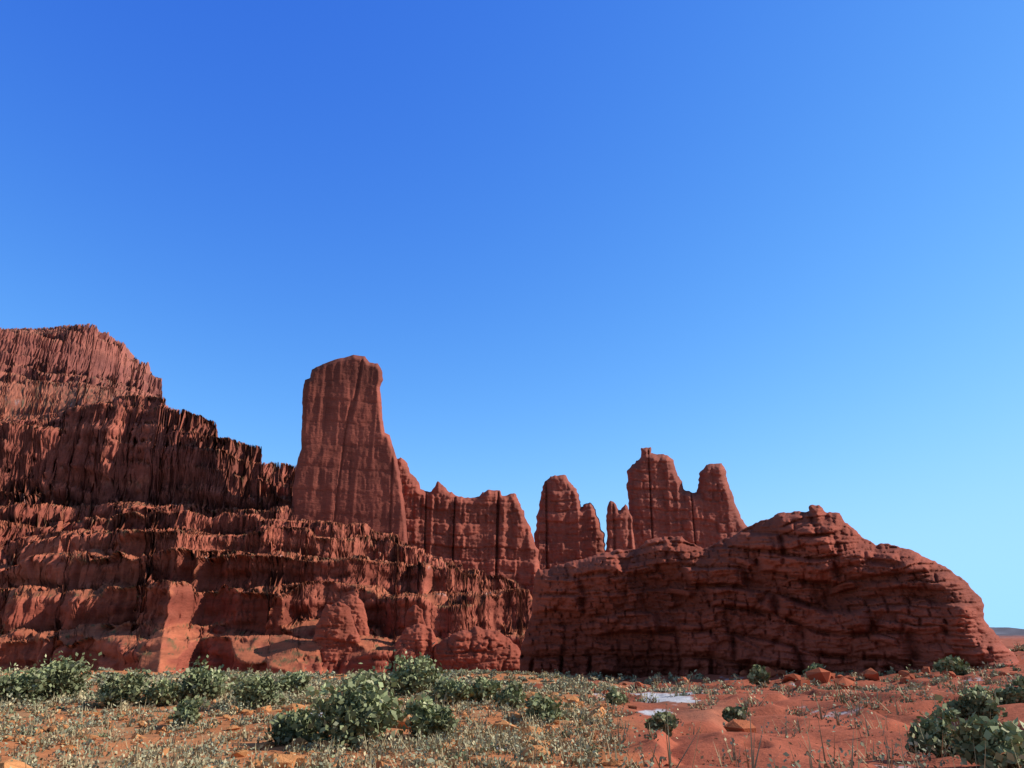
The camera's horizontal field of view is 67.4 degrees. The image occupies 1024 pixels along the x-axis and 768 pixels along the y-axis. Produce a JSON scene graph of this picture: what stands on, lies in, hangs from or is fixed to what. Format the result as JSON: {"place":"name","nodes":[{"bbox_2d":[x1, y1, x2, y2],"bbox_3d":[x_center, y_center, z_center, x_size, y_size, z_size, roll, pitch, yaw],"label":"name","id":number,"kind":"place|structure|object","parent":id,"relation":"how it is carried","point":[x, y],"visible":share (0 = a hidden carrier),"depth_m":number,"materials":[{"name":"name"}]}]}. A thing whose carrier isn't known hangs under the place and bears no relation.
{"place":"outdoors","nodes":[
{"label":"outdoors","id":0,"kind":"place"},
{"bbox_2d":[0,627,1023,767],"bbox_3d":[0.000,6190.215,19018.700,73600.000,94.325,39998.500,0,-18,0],"label":"terrain","id":1,"kind":"structure","parent":0,"point":[713,720],"depth_m":21.91,"materials":[{"name":"soil"}]},
{"bbox_2d":[0,661,51,704],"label":"shrub","id":2,"kind":"object","parent":1,"relation":"on","point":[30,684],"visible":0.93,"depth_m":32.95,"materials":[{"name":"green plant"}]},
{"bbox_2d":[33,651,101,699],"bbox_3d":[-20.756,13.479,35.169,2.935,2.432,3.554,13,-22,-35],"label":"shrub","id":3,"kind":"object","parent":1,"relation":"on","point":[64,677],"visible":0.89,"depth_m":34.72,"materials":[{"name":"green plant"}]},
{"bbox_2d":[88,667,155,707],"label":"shrub","id":4,"kind":"object","parent":1,"relation":"on","point":[127,687],"visible":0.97,"depth_m":30.61,"materials":[{"name":"green plant"}]},
{"bbox_2d":[141,677,187,705],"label":"shrub","id":5,"kind":"object","parent":1,"relation":"on","point":[163,691],"visible":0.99,"depth_m":30.97,"materials":[{"name":"green plant"}]},
{"bbox_2d":[167,694,209,726],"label":"shrub","id":6,"kind":"object","parent":1,"relation":"on","point":[187,709],"visible":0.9,"depth_m":23.25,"materials":[{"name":"green plant"}]},
{"bbox_2d":[174,655,235,700],"bbox_3d":[-13.082,12.755,32.509,2.456,2.445,3.408,15,-23,-39],"label":"shrub","id":7,"kind":"object","parent":1,"relation":"on","point":[210,683],"visible":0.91,"depth_m":31.89,"materials":[{"name":"green plant"}]},
{"bbox_2d":[212,625,225,634],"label":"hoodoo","id":8,"kind":"object","parent":1,"relation":"on","point":[217,629],"visible":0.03,"depth_m":290.81,"materials":[{"name":"stone"}]},
{"bbox_2d":[222,667,295,709],"bbox_3d":[-9.628,11.479,28.930,2.166,1.875,2.692,-13,-22,35],"label":"shrub","id":9,"kind":"object","parent":1,"relation":"on","point":[252,690],"visible":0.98,"depth_m":28.50,"materials":[{"name":"green plant"}]},
{"bbox_2d":[0,323,532,674],"bbox_3d":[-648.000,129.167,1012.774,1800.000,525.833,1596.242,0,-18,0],"label":"cliff","id":10,"kind":"structure","parent":1,"relation":"on","point":[143,525],"depth_m":382.11,"materials":[{"name":"red stone"}]},
{"bbox_2d":[292,355,407,543],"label":"tower","id":11,"kind":"structure","parent":10,"relation":"on","point":[347,471],"depth_m":550.06,"materials":[{"name":"stone"}]},
{"bbox_2d":[337,594,369,635],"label":"rock formation","id":12,"kind":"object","parent":10,"relation":"on","point":[355,604],"depth_m":283.99,"materials":[{"name":"stone"}]},
{"bbox_2d":[397,457,539,594],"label":"fin wall pinnacles","id":13,"kind":"object","parent":10,"relation":"on","point":[489,532],"visible":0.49,"depth_m":572.38,"materials":[{"name":"stone"}]},
{"bbox_2d":[534,475,605,569],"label":"spires","id":14,"kind":"object","parent":10,"relation":"on","point":[568,528],"visible":0.62,"depth_m":670.97,"materials":[{"name":"stone"}]},
{"bbox_2d":[605,501,634,551],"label":"spires","id":15,"kind":"object","parent":10,"relation":"on","point":[620,534],"visible":0.47,"depth_m":656.51,"materials":[{"name":"stone"}]},
{"bbox_2d":[626,447,746,548],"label":"spires","id":16,"kind":"object","parent":10,"relation":"on","point":[662,502],"visible":0.51,"depth_m":700.59,"materials":[{"name":"stone"}]},
{"bbox_2d":[271,669,310,694],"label":"shrub","id":17,"kind":"object","parent":1,"relation":"on","point":[295,682],"visible":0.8,"depth_m":35.42,"materials":[{"name":"green plant"}]},
{"bbox_2d":[263,707,328,746],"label":"shrub","id":18,"kind":"object","parent":1,"relation":"on","point":[288,727],"visible":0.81,"depth_m":17.77,"materials":[{"name":"green plant"}]},
{"bbox_2d":[312,602,359,670],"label":"rock formation","id":19,"kind":"object","parent":1,"relation":"on","point":[335,628],"visible":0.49,"depth_m":257.68,"materials":[{"name":"stone"}]},
{"bbox_2d":[296,669,417,751],"bbox_3d":[-3.463,7.378,17.144,2.753,1.926,2.652,0,-18,0],"label":"shrub","id":20,"kind":"object","parent":1,"relation":"on","point":[363,710],"visible":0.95,"depth_m":16.93,"materials":[{"name":"green plant"}]},
{"bbox_2d":[340,663,390,697],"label":"shrub","id":21,"kind":"object","parent":1,"relation":"on","point":[358,676],"visible":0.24,"depth_m":32.99,"materials":[{"name":"green plant"}]},
{"bbox_2d":[404,605,425,629],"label":"rock formation","id":22,"kind":"object","parent":1,"relation":"on","point":[414,615],"visible":0.13,"depth_m":275.42,"materials":[{"name":"stone"}]},
{"bbox_2d":[393,623,437,664],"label":"rock formation","id":23,"kind":"object","parent":1,"relation":"on","point":[419,637],"visible":0.31,"depth_m":260.33,"materials":[{"name":"stone"}]},
{"bbox_2d":[384,642,451,697],"bbox_3d":[-4.268,12.929,34.385,3.248,2.656,3.456,0,-18,0],"label":"shrub","id":24,"kind":"object","parent":1,"relation":"on","point":[411,678],"visible":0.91,"depth_m":33.80,"materials":[{"name":"green plant"}]},
{"bbox_2d":[402,690,458,738],"bbox_3d":[-2.021,8.386,19.259,1.436,1.362,1.597,0,-18,0],"label":"shrub","id":25,"kind":"object","parent":1,"relation":"on","point":[432,718],"visible":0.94,"depth_m":18.97,"materials":[{"name":"green plant"}]},
{"bbox_2d":[426,670,476,703],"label":"shrub","id":26,"kind":"object","parent":1,"relation":"on","point":[457,690],"visible":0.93,"depth_m":29.93,"materials":[{"name":"green plant"}]},
{"bbox_2d":[433,626,520,672],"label":"outcrop","id":27,"kind":"object","parent":1,"relation":"on","point":[474,647],"visible":0.6,"depth_m":257.14,"materials":[{"name":"stone"}]},
{"bbox_2d":[469,676,503,702],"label":"shrub","id":28,"kind":"object","parent":1,"relation":"on","point":[485,687],"visible":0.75,"depth_m":30.68,"materials":[{"name":"green plant"}]},
{"bbox_2d":[0,666,1015,767],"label":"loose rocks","id":29,"kind":"object","parent":1,"relation":"on","point":[821,675],"visible":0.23,"depth_m":21.86,"materials":[{"name":"stone"}]},
{"bbox_2d":[492,674,528,709],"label":"shrub","id":30,"kind":"object","parent":1,"relation":"on","point":[510,694],"visible":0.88,"depth_m":28.27,"materials":[{"name":"green plant"}]},
{"bbox_2d":[0,641,1023,767],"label":"sagebrush grass tufts","id":31,"kind":"object","parent":1,"relation":"on","point":[511,740],"visible":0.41,"depth_m":20.53,"materials":[{"name":"green plant"}]},
{"bbox_2d":[525,692,568,723],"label":"shrub","id":32,"kind":"object","parent":1,"relation":"on","point":[543,707],"visible":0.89,"depth_m":23.63,"materials":[{"name":"green plant"}]},
{"bbox_2d":[604,686,627,704],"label":"shrub","id":33,"kind":"object","parent":1,"relation":"on","point":[618,698],"visible":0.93,"depth_m":27.85,"materials":[{"name":"green plant"}]},
{"bbox_2d":[643,709,679,736],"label":"shrub","id":34,"kind":"object","parent":1,"relation":"on","point":[658,717],"visible":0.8,"depth_m":20.19,"materials":[{"name":"green plant"}]},
{"bbox_2d":[722,702,748,721],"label":"shrub","id":35,"kind":"object","parent":1,"relation":"on","point":[729,713],"visible":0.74,"depth_m":24.38,"materials":[{"name":"green plant"}]},
{"bbox_2d":[747,664,770,685],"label":"shrub","id":36,"kind":"object","parent":1,"relation":"on","point":[757,673],"visible":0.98,"depth_m":71.08,"materials":[{"name":"green plant"}]},
{"bbox_2d":[519,505,1019,678],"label":"rock mound","id":37,"kind":"object","parent":1,"relation":"on","point":[798,592],"visible":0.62,"depth_m":96.42,"materials":[{"name":"stone"}]},
{"bbox_2d":[802,662,824,674],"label":"shrub","id":38,"kind":"object","parent":1,"relation":"on","point":[813,665],"visible":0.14,"depth_m":79.21,"materials":[{"name":"green plant"}]},
{"bbox_2d":[905,694,960,757],"bbox_3d":[8.226,6.730,14.851,1.376,1.342,1.253,0,-18,0],"label":"shrub","id":39,"kind":"object","parent":1,"relation":"on","point":[930,733],"visible":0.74,"depth_m":14.76,"materials":[{"name":"green plant"}]},
{"bbox_2d":[932,655,971,674],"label":"shrub","id":40,"kind":"object","parent":1,"relation":"on","point":[957,665],"visible":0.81,"depth_m":64.87,"materials":[{"name":"green plant"}]},
{"bbox_2d":[934,680,1007,720],"bbox_3d":[12.808,8.859,21.303,1.639,1.204,1.584,7,-19,-22],"label":"shrub","id":41,"kind":"object","parent":1,"relation":"on","point":[979,700],"visible":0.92,"depth_m":21.06,"materials":[{"name":"green plant"}]},
{"bbox_2d":[946,711,1023,767],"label":"shrub","id":42,"kind":"object","parent":1,"relation":"on","point":[1007,737],"visible":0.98,"depth_m":12.66,"materials":[{"name":"green plant"}]},
{"bbox_2d":[989,675,1023,705],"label":"shrub","id":43,"kind":"object","parent":1,"relation":"on","point":[1010,694],"visible":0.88,"depth_m":24.44,"materials":[{"name":"green plant"}]},
{"bbox_2d":[0,0,1023,628],"label":"sky","id":44,"kind":"structure","parent":0,"point":[779,244],"materials":[{"name":"blue"}]}
]}

